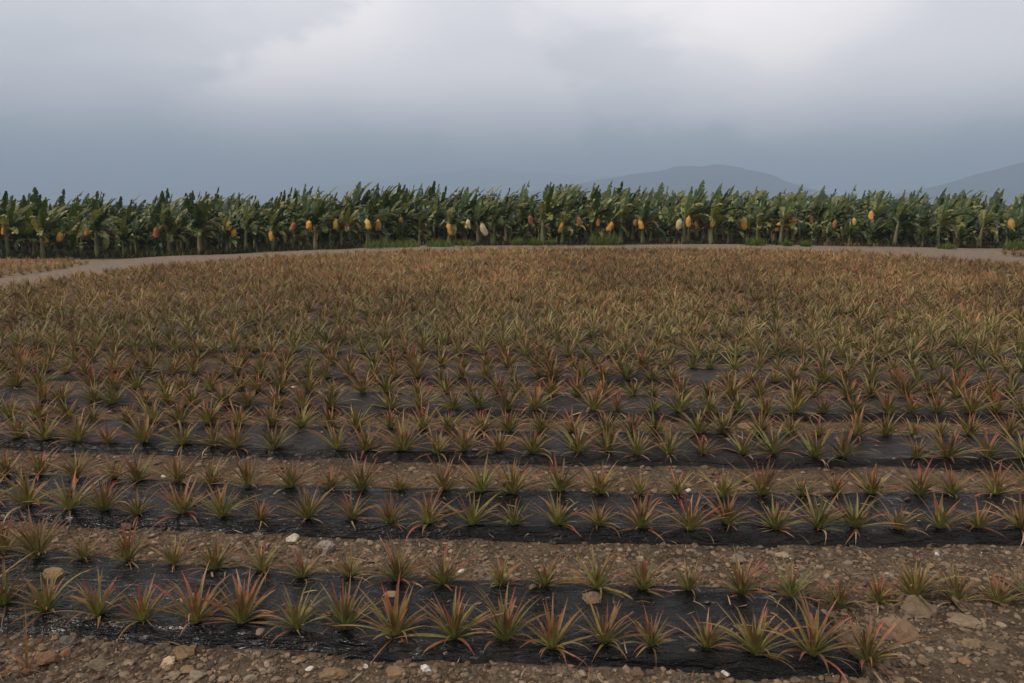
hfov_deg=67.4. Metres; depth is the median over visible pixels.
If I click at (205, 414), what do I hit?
pineapple plant
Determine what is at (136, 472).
pineapple plant
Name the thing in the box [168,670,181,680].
stone
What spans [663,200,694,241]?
banana plant
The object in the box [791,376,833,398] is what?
pineapple plant
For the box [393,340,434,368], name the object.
pineapple plant
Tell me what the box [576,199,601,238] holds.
banana plant
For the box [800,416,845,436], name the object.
pineapple plant
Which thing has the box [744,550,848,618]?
pineapple plant
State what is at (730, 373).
pineapple plant
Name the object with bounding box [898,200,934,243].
banana plant
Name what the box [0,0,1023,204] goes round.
sky
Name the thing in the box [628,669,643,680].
stone
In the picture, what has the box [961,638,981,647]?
stone
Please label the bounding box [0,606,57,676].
withered plant
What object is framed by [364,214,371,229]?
fruit bag
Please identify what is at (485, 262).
mulch strip
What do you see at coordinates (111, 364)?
pineapple plant
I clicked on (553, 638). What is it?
pineapple plant
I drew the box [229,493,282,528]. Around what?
pineapple plant
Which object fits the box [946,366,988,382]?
pineapple plant
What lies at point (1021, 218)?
banana plant
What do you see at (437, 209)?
banana plant
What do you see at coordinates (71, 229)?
banana plant
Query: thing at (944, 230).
banana plant
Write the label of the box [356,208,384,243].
banana plant
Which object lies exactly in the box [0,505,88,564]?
pineapple plant
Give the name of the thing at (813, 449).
pineapple plant
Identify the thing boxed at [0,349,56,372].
pineapple plant
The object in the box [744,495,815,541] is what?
pineapple plant
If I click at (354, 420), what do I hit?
pineapple plant
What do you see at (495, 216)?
banana plant
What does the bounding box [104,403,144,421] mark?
pineapple plant
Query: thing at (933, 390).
pineapple plant
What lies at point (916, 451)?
pineapple plant
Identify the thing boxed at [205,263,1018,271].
mulch strip
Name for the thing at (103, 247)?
banana plant
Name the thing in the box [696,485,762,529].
pineapple plant
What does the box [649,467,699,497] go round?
pineapple plant
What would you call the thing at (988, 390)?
pineapple plant
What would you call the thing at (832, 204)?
banana plant
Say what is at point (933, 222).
banana plant
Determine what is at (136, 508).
pineapple plant
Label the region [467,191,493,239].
banana plant
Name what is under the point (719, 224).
banana plant
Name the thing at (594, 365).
pineapple plant
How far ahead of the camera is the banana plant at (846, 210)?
41.06 m
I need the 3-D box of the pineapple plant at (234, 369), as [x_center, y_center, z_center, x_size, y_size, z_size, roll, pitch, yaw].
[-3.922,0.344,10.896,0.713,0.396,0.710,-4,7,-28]
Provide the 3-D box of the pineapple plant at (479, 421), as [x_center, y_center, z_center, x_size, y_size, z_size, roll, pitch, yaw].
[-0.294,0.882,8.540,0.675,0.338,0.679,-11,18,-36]
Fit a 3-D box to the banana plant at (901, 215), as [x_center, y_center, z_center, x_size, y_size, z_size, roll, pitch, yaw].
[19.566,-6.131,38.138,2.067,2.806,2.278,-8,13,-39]
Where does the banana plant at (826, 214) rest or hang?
on the ground
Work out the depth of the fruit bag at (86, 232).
37.56 m
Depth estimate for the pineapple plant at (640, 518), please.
6.20 m
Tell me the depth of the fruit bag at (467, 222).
37.33 m
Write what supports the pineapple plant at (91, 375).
on the mulch strip at (363, 400)
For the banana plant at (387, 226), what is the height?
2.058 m
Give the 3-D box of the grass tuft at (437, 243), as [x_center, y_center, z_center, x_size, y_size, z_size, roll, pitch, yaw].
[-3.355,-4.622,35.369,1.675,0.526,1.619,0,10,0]
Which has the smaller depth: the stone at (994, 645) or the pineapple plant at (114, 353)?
the stone at (994, 645)
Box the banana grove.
[0,180,1023,248]
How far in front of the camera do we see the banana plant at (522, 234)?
38.02 m
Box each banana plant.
[0,196,45,256]
[0,197,26,255]
[0,221,16,254]
[8,212,23,244]
[11,208,39,253]
[13,211,36,251]
[14,213,64,257]
[16,201,32,249]
[22,208,63,253]
[23,197,76,258]
[35,203,70,252]
[50,225,67,251]
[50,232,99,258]
[52,218,90,254]
[62,203,92,249]
[66,213,113,251]
[70,202,90,251]
[78,209,98,253]
[81,191,121,257]
[88,203,119,249]
[99,208,121,250]
[109,199,151,252]
[112,208,131,248]
[112,213,150,250]
[113,216,145,256]
[128,217,151,253]
[130,206,145,250]
[137,203,164,249]
[139,203,183,252]
[143,200,174,252]
[146,204,204,252]
[151,237,174,253]
[160,200,180,247]
[166,194,194,240]
[169,216,195,253]
[180,200,196,249]
[181,194,230,254]
[189,216,224,250]
[195,196,227,249]
[217,204,236,246]
[218,198,252,247]
[221,210,244,247]
[222,215,249,252]
[237,204,268,247]
[240,196,267,252]
[241,199,263,246]
[241,201,275,247]
[257,202,285,245]
[258,192,304,245]
[265,198,292,242]
[267,199,294,250]
[283,206,311,247]
[284,187,305,244]
[284,199,312,241]
[294,229,312,245]
[300,191,330,245]
[308,193,340,249]
[312,221,333,244]
[317,200,332,242]
[327,197,347,244]
[330,208,360,245]
[332,191,366,241]
[332,216,356,245]
[344,194,365,244]
[351,201,374,242]
[352,188,397,244]
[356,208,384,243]
[357,193,395,240]
[373,185,409,240]
[380,209,397,241]
[383,206,401,240]
[385,211,417,245]
[390,198,418,241]
[393,188,422,241]
[399,210,419,229]
[401,221,417,243]
[408,208,443,245]
[417,232,430,243]
[418,189,461,242]
[419,203,432,239]
[425,201,445,239]
[430,198,457,240]
[436,187,469,238]
[437,218,454,241]
[438,197,474,242]
[453,210,474,241]
[454,204,475,243]
[461,187,487,239]
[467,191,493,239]
[471,198,498,243]
[473,194,496,228]
[490,221,504,241]
[491,194,516,242]
[495,191,517,238]
[498,188,529,240]
[508,211,529,240]
[515,187,540,238]
[516,224,533,241]
[518,195,545,239]
[526,182,577,243]
[526,196,540,235]
[531,200,564,231]
[537,217,550,239]
[545,193,576,240]
[551,202,585,244]
[554,213,574,242]
[562,183,588,239]
[570,220,584,242]
[575,197,590,240]
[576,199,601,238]
[578,189,620,234]
[589,209,608,242]
[590,185,632,240]
[596,187,634,232]
[597,198,626,239]
[613,187,653,242]
[613,204,638,239]
[625,194,656,239]
[630,199,659,237]
[631,191,670,243]
[638,199,672,240]
[655,225,668,241]
[658,202,678,238]
[659,217,676,242]
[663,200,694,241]
[669,186,713,242]
[670,207,696,239]
[676,189,711,240]
[682,196,704,231]
[692,197,724,238]
[696,186,748,243]
[696,195,725,236]
[703,197,726,239]
[714,213,730,241]
[720,197,739,239]
[726,207,745,241]
[729,198,748,240]
[732,203,752,238]
[737,206,763,240]
[737,208,768,239]
[738,197,765,223]
[745,200,784,241]
[754,192,779,238]
[762,199,802,235]
[766,196,811,244]
[770,192,797,240]
[772,192,806,240]
[775,198,818,241]
[791,192,817,239]
[796,207,818,238]
[800,219,818,245]
[808,185,837,240]
[810,220,830,243]
[819,194,855,242]
[820,196,839,239]
[822,209,840,243]
[823,193,857,241]
[825,222,842,245]
[837,227,854,241]
[839,193,867,242]
[846,184,869,239]
[846,208,876,245]
[858,189,896,242]
[861,204,894,243]
[862,190,894,239]
[867,218,892,246]
[881,190,929,244]
[884,205,921,242]
[885,208,915,244]
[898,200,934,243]
[907,194,945,241]
[914,204,948,243]
[915,195,939,240]
[920,223,940,246]
[928,201,952,240]
[928,213,953,244]
[928,223,953,237]
[929,193,975,246]
[951,204,975,241]
[951,215,977,244]
[954,201,976,242]
[955,225,976,247]
[963,207,985,245]
[966,198,1014,247]
[969,205,1004,237]
[971,220,991,244]
[991,205,1019,241]
[993,200,1011,242]
[996,203,1020,244]
[1005,215,1023,244]
[1006,215,1023,244]
[1008,206,1023,241]
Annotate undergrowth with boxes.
[0,234,1023,258]
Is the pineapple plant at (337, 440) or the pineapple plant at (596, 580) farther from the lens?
the pineapple plant at (337, 440)
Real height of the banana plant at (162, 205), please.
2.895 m
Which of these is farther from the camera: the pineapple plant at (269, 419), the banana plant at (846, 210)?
the banana plant at (846, 210)
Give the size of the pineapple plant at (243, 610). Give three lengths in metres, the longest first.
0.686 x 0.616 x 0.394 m
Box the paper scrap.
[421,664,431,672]
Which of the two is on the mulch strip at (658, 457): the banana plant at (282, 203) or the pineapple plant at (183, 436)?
the pineapple plant at (183, 436)
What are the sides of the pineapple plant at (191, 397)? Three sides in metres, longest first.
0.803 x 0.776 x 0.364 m
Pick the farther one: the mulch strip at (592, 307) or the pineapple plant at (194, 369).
the mulch strip at (592, 307)
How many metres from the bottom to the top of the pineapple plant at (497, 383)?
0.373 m
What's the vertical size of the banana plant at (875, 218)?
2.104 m
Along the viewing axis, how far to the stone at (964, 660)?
4.61 m
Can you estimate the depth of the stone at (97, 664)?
4.58 m
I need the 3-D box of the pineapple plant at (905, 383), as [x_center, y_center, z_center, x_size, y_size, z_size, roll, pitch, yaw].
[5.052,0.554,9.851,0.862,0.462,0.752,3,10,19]
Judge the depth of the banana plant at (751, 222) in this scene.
39.51 m
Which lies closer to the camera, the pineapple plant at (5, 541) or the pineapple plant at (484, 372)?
the pineapple plant at (5, 541)
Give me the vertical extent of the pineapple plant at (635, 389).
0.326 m
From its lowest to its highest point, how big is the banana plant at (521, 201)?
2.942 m
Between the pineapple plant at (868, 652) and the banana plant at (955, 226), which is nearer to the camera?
the pineapple plant at (868, 652)
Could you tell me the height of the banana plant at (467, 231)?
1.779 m
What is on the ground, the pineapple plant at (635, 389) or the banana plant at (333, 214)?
the banana plant at (333, 214)
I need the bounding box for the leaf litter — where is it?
[0,361,1023,682]
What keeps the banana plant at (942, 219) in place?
on the ground
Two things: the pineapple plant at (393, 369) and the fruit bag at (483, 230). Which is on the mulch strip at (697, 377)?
the pineapple plant at (393, 369)
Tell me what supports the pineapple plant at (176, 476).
on the mulch strip at (540, 528)
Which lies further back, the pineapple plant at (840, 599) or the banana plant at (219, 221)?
the banana plant at (219, 221)
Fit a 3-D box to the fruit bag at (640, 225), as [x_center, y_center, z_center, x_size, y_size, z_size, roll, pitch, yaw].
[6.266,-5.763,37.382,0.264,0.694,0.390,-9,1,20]
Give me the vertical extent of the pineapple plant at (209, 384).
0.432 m
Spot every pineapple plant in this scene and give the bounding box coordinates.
[0,340,36,360]
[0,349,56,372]
[0,354,30,371]
[0,363,40,387]
[0,393,40,417]
[0,407,88,448]
[0,411,53,441]
[0,448,33,476]
[0,466,76,523]
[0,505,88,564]
[0,511,54,559]
[0,559,35,628]
[3,364,68,390]
[8,391,61,423]
[9,447,79,480]
[9,568,93,637]
[13,466,109,524]
[16,352,62,371]
[16,376,63,408]
[20,345,57,362]
[27,379,93,409]
[29,341,79,363]
[37,395,90,419]
[39,449,107,480]
[42,357,82,374]
[44,566,135,628]
[48,343,89,362]
[48,406,112,443]
[49,530,108,562]
[51,373,126,406]
[60,474,140,510]
[65,355,102,375]
[68,363,116,387]
[71,402,114,422]
[73,344,107,361]
[78,420,122,447]
[85,455,142,482]
[87,381,137,405]
[89,342,130,361]
[90,353,135,375]
[92,364,135,387]
[95,519,159,568]
[98,571,184,641]
[103,450,169,489]
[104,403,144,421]
[104,487,161,524]
[105,353,143,376]
[107,367,156,391]
[108,409,181,455]
[113,394,174,424]
[114,384,170,404]
[116,347,172,381]
[125,347,150,362]
[134,346,172,362]
[135,475,231,530]
[137,560,236,636]
[140,532,201,571]
[141,349,204,377]
[142,368,181,392]
[142,380,194,405]
[142,447,201,491]
[145,420,220,454]
[146,391,209,428]
[158,370,205,393]
[159,349,218,374]
[160,380,215,408]
[162,346,196,362]
[175,415,241,454]
[176,343,213,364]
[176,367,232,394]
[179,480,267,517]
[180,535,248,577]
[183,455,241,483]
[184,380,254,409]
[184,395,235,427]
[191,568,288,624]
[204,363,227,376]
[204,418,254,458]
[210,349,237,364]
[210,399,263,424]
[210,449,282,491]
[211,371,262,390]
[214,352,256,376]
[221,535,293,582]
[222,345,267,363]
[223,385,270,406]
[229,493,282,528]
[232,369,283,395]
[236,355,279,383]
[243,421,301,453]
[244,399,300,426]
[248,343,280,364]
[251,361,311,397]
[252,580,333,645]
[256,351,306,377]
[256,385,295,410]
[263,455,317,493]
[265,341,309,364]
[265,398,322,432]
[275,484,338,529]
[276,547,328,585]
[279,384,323,407]
[286,360,329,380]
[288,369,327,394]
[297,348,319,365]
[299,575,392,636]
[300,357,348,381]
[303,398,358,430]
[303,419,358,454]
[305,385,355,413]
[311,464,354,493]
[313,347,345,366]
[315,451,403,490]
[319,377,348,394]
[321,544,378,585]
[323,404,380,433]
[327,356,367,379]
[327,485,381,527]
[334,570,430,667]
[335,369,379,392]
[336,349,360,364]
[339,420,395,460]
[350,349,389,365]
[351,369,409,394]
[353,359,390,380]
[360,489,414,530]
[360,531,436,587]
[361,404,415,432]
[366,385,412,410]
[366,411,438,455]
[369,355,409,382]
[373,347,407,365]
[381,471,419,490]
[392,382,446,410]
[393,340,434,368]
[393,398,459,432]
[395,352,444,377]
[395,490,467,541]
[396,586,506,653]
[400,377,438,395]
[409,424,464,462]
[409,453,481,497]
[412,538,482,592]
[419,407,471,431]
[423,347,463,366]
[424,363,455,384]
[428,370,464,395]
[429,388,474,409]
[437,422,493,458]
[440,489,505,534]
[441,450,519,498]
[445,359,483,377]
[449,353,477,365]
[450,384,509,410]
[452,376,485,393]
[455,404,513,437]
[460,581,550,652]
[467,358,508,379]
[469,350,503,366]
[470,455,553,495]
[474,371,521,394]
[474,426,523,458]
[477,552,532,588]
[479,382,531,412]
[483,403,531,431]
[484,499,542,525]
[486,347,525,366]
[495,374,541,397]
[498,363,528,379]
[503,422,557,463]
[504,553,586,590]
[507,598,609,668]
[512,378,564,416]
[515,405,566,437]
[517,348,557,367]
[521,362,546,377]
[523,490,582,534]
[525,346,575,366]
[527,451,585,499]
[528,372,571,397]
[530,353,577,380]
[541,408,596,437]
[547,417,612,457]
[549,372,592,397]
[555,358,602,380]
[556,354,591,367]
[556,546,632,603]
[564,380,620,414]
[570,590,651,658]
[572,406,629,432]
[574,462,633,496]
[575,350,618,367]
[575,500,620,536]
[577,421,634,461]
[586,359,626,382]
[588,372,625,397]
[600,348,642,370]
[600,391,637,417]
[603,426,667,458]
[605,410,664,433]
[606,355,650,383]
[608,486,674,543]
[610,378,656,399]
[613,344,669,372]
[614,551,680,596]
[619,604,675,657]
[625,471,663,500]
[629,407,677,433]
[634,362,676,384]
[635,394,668,416]
[640,380,670,397]
[644,421,699,461]
[648,384,709,420]
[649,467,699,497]
[649,491,734,542]
[659,405,734,440]
[660,363,691,382]
[661,373,704,399]
[668,557,717,598]
[669,608,736,663]
[678,432,727,455]
[680,401,756,437]
[687,379,728,397]
[689,386,740,418]
[695,468,757,498]
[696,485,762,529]
[697,600,818,666]
[703,545,782,600]
[706,369,753,397]
[714,369,742,380]
[714,388,764,420]
[716,427,771,459]
[724,454,804,504]
[732,371,789,398]
[737,408,787,436]
[738,367,762,381]
[739,391,791,418]
[740,419,810,462]
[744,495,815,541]
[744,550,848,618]
[756,364,790,382]
[758,588,870,682]
[759,380,825,421]
[769,408,817,436]
[771,356,818,382]
[771,472,825,498]
[772,375,826,397]
[778,422,856,466]
[782,485,852,545]
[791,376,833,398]
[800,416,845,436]
[801,421,878,467]
[801,570,871,607]
[803,360,848,382]
[805,393,840,417]
[811,490,903,546]
[817,468,869,497]
[819,358,870,383]
[819,405,892,441]
[823,371,882,400]
[824,610,920,682]
[828,390,881,418]
[834,462,913,497]
[847,571,904,614]
[849,358,891,387]
[853,372,903,397]
[860,386,910,424]
[862,408,913,435]
[868,499,925,533]
[878,365,913,381]
[879,366,939,401]
[882,554,973,608]
[883,457,950,496]
[888,387,934,421]
[892,361,937,384]
[892,417,934,435]
[896,378,951,400]
[897,435,949,464]
[901,423,994,462]
[903,489,990,531]
[913,391,960,414]
[913,554,1010,608]
[920,415,965,439]
[924,462,991,498]
[925,364,957,383]
[936,369,993,396]
[939,384,1009,413]
[943,410,995,434]
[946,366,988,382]
[953,501,1009,537]
[956,429,1017,458]
[960,459,1023,501]
[968,375,1022,400]
[969,370,1003,383]
[969,572,1023,606]
[970,386,1023,414]
[983,492,1023,547]
[984,404,1023,438]
[987,372,1023,396]
[997,364,1023,387]
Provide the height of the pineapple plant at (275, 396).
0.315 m
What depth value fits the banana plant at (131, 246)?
43.26 m
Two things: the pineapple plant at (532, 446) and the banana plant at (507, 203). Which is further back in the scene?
the banana plant at (507, 203)
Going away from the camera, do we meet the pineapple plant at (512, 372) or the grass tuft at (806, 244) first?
the pineapple plant at (512, 372)
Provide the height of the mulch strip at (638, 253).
0.181 m
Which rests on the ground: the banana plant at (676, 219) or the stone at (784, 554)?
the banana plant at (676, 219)
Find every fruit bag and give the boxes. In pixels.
[1,224,5,234]
[56,228,64,241]
[83,220,89,235]
[153,223,159,237]
[225,217,232,230]
[231,224,239,238]
[268,230,274,241]
[289,219,295,230]
[306,217,311,229]
[333,215,340,228]
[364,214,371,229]
[446,217,452,235]
[465,216,470,228]
[476,218,487,235]
[528,210,532,224]
[557,220,563,232]
[575,212,581,226]
[596,216,599,226]
[606,218,613,231]
[633,216,637,225]
[638,217,643,229]
[676,213,681,229]
[685,211,690,227]
[694,218,698,229]
[740,211,746,229]
[774,219,780,231]
[786,212,798,230]
[832,215,836,228]
[868,208,873,220]
[1005,215,1014,228]
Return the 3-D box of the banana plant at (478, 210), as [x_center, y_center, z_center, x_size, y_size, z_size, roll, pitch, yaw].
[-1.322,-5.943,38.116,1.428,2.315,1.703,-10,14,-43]
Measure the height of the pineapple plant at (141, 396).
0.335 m
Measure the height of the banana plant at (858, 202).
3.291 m
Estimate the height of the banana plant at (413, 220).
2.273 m
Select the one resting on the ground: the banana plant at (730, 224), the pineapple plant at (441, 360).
the banana plant at (730, 224)
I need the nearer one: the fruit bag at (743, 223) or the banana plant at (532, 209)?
the fruit bag at (743, 223)
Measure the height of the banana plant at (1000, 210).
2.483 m
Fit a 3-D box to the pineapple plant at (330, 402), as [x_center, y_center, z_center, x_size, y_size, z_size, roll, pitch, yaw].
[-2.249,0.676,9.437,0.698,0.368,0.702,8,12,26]
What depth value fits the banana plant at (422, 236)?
39.11 m
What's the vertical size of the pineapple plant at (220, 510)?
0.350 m
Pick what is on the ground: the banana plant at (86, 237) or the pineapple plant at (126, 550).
the banana plant at (86, 237)
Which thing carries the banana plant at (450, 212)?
on the ground
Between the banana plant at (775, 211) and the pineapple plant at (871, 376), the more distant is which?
the banana plant at (775, 211)
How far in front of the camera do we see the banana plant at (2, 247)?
37.71 m
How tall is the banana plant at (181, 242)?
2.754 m
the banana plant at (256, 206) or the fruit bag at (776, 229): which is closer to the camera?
the fruit bag at (776, 229)
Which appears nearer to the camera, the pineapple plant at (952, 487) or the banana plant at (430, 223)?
the pineapple plant at (952, 487)
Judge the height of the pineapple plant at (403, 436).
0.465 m
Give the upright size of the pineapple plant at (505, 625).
0.385 m
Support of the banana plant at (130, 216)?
on the ground
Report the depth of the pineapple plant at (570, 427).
8.51 m
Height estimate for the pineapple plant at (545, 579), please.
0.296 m
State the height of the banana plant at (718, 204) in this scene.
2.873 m
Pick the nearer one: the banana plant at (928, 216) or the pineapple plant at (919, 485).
the pineapple plant at (919, 485)
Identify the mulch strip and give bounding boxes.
[0,323,1020,344]
[0,339,1023,366]
[0,360,1023,390]
[0,386,1023,423]
[0,415,1023,470]
[0,472,1023,547]
[0,550,860,681]
[2,299,1022,314]
[2,309,1023,328]
[5,288,1023,303]
[47,281,1020,293]
[90,274,1017,285]
[141,269,1011,277]
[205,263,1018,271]
[269,259,957,265]
[342,255,899,260]
[460,251,795,255]
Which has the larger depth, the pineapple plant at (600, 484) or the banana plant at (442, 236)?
the banana plant at (442, 236)
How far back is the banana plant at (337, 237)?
38.94 m
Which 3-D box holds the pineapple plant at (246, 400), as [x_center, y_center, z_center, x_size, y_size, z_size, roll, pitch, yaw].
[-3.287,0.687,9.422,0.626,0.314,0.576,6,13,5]
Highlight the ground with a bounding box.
[0,205,1023,682]
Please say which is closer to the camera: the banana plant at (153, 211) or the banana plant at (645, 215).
the banana plant at (645, 215)
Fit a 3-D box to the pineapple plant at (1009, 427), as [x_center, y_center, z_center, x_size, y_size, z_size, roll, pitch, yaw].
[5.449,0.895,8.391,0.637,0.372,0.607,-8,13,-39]
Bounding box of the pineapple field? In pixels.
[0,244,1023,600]
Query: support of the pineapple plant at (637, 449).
on the mulch strip at (658, 457)
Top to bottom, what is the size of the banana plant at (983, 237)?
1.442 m
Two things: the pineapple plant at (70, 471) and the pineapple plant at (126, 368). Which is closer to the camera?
the pineapple plant at (70, 471)
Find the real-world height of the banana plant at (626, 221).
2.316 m
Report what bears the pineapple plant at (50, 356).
on the mulch strip at (697, 377)
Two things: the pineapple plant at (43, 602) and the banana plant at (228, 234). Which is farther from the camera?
the banana plant at (228, 234)
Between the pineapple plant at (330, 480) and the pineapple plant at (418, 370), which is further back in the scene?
the pineapple plant at (418, 370)
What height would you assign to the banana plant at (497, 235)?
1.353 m
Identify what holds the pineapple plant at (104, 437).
on the mulch strip at (658, 457)
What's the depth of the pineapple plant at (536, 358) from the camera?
11.36 m
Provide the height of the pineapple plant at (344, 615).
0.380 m
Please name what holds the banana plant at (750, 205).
on the ground
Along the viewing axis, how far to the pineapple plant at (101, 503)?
6.52 m
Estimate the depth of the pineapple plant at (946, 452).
7.70 m
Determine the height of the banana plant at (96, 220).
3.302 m
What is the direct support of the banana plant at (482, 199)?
on the ground
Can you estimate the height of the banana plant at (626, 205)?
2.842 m
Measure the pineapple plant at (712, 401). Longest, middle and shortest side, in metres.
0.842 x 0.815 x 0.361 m
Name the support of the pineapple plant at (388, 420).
on the mulch strip at (658, 457)
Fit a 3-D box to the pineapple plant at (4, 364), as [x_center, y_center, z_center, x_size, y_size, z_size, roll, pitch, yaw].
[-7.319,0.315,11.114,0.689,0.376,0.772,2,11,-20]
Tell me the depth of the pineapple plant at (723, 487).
6.81 m
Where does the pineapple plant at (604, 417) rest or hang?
on the mulch strip at (658, 457)
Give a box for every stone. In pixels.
[37,650,58,665]
[42,567,64,579]
[57,635,77,647]
[60,650,70,656]
[89,659,109,670]
[121,523,131,529]
[161,656,175,667]
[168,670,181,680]
[174,645,194,661]
[180,665,193,673]
[189,670,206,679]
[243,674,256,681]
[253,532,264,538]
[286,533,299,541]
[316,540,335,550]
[319,667,349,681]
[382,591,398,596]
[386,665,406,679]
[582,591,601,603]
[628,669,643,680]
[721,670,729,675]
[730,553,745,563]
[737,422,752,429]
[774,552,789,557]
[879,615,920,640]
[885,572,893,577]
[897,594,937,617]
[917,656,930,666]
[947,595,974,611]
[952,613,981,630]
[958,657,971,664]
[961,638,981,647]
[983,641,1007,650]
[989,580,1005,589]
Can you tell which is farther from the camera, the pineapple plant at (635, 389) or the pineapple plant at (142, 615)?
the pineapple plant at (635, 389)
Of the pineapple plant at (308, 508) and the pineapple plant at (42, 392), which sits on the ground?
the pineapple plant at (42, 392)
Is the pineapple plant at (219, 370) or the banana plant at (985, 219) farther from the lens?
the banana plant at (985, 219)
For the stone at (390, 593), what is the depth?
5.17 m
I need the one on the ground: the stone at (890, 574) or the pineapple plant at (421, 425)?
the stone at (890, 574)
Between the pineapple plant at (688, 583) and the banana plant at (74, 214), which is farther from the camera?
the banana plant at (74, 214)
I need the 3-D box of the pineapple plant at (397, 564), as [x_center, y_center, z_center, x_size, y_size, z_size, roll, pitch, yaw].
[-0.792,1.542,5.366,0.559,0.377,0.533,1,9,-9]
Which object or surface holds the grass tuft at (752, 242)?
on the ground
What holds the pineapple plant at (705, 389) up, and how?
on the mulch strip at (363, 400)
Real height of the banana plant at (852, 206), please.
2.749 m
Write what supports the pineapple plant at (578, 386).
on the mulch strip at (363, 400)
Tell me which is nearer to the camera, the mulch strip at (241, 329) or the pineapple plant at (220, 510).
the pineapple plant at (220, 510)
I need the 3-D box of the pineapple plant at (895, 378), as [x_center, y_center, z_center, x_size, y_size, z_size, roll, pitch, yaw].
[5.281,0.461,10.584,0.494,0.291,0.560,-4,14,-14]
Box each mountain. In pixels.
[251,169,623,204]
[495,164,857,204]
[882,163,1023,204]
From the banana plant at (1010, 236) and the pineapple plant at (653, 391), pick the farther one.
the banana plant at (1010, 236)
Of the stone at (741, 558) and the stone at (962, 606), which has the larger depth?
the stone at (741, 558)
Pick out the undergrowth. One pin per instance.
(193, 251)
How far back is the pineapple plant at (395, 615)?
4.76 m
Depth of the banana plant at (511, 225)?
38.90 m
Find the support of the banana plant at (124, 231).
on the ground
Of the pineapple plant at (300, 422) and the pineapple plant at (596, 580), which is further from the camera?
the pineapple plant at (300, 422)
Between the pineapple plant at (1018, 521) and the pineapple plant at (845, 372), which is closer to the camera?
the pineapple plant at (1018, 521)
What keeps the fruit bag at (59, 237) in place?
hanging from the banana plant at (40, 226)
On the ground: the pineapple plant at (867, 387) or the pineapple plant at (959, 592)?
the pineapple plant at (959, 592)
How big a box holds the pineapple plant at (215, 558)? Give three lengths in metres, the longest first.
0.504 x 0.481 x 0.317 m
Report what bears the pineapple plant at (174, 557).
on the mulch strip at (677, 653)
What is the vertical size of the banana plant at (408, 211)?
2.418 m
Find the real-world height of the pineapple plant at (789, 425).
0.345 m
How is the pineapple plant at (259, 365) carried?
on the mulch strip at (697, 377)
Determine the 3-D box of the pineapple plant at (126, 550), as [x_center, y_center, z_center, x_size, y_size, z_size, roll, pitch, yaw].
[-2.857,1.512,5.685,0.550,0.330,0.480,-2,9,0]
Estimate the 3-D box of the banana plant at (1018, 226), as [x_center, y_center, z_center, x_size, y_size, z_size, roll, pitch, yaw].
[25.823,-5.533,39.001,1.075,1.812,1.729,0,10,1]
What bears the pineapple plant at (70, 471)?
on the mulch strip at (540, 528)
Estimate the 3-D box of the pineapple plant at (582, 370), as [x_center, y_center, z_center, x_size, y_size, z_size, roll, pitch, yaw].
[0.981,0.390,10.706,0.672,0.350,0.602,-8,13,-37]
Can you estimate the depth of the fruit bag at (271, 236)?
37.79 m
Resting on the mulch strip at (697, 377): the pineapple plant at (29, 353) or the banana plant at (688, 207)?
the pineapple plant at (29, 353)
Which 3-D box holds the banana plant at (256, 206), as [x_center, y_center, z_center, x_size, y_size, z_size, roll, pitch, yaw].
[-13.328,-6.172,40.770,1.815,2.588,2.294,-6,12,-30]
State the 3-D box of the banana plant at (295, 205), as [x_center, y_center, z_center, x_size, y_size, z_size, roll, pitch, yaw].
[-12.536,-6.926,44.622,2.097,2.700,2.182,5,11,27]
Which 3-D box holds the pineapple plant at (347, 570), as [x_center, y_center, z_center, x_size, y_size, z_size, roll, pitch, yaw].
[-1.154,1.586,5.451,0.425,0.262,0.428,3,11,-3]
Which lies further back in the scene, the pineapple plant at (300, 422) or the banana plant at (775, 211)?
the banana plant at (775, 211)
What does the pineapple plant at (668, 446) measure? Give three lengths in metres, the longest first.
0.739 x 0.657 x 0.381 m
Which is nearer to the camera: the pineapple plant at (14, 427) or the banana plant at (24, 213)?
the pineapple plant at (14, 427)
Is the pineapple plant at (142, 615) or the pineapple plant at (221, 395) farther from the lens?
the pineapple plant at (221, 395)
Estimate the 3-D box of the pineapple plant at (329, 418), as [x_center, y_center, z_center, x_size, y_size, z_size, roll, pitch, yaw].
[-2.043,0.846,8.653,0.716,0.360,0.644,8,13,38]
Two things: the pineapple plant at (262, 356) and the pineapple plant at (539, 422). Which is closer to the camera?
the pineapple plant at (539, 422)
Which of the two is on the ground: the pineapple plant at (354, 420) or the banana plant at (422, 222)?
the banana plant at (422, 222)
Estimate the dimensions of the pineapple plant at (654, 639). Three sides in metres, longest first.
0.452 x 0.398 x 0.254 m
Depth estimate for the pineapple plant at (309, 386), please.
10.01 m
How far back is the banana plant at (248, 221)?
37.77 m
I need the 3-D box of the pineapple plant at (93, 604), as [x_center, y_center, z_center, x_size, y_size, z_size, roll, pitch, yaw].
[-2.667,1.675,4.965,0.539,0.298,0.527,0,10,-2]
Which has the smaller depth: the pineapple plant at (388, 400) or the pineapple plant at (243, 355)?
the pineapple plant at (388, 400)
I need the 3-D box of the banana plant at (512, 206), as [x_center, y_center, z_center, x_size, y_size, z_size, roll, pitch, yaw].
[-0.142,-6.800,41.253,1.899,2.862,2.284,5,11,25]
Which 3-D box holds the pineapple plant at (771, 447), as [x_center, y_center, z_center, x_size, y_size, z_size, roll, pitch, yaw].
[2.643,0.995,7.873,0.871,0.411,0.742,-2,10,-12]
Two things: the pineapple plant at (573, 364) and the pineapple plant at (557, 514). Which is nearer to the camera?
the pineapple plant at (557, 514)
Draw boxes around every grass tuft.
[363,236,397,248]
[394,238,419,247]
[424,238,455,246]
[455,238,474,245]
[510,237,523,245]
[528,235,543,245]
[544,238,556,245]
[585,228,620,244]
[744,234,768,245]
[781,240,793,245]
[799,241,811,246]
[936,243,956,248]
[1002,235,1023,250]
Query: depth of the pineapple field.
16.22 m

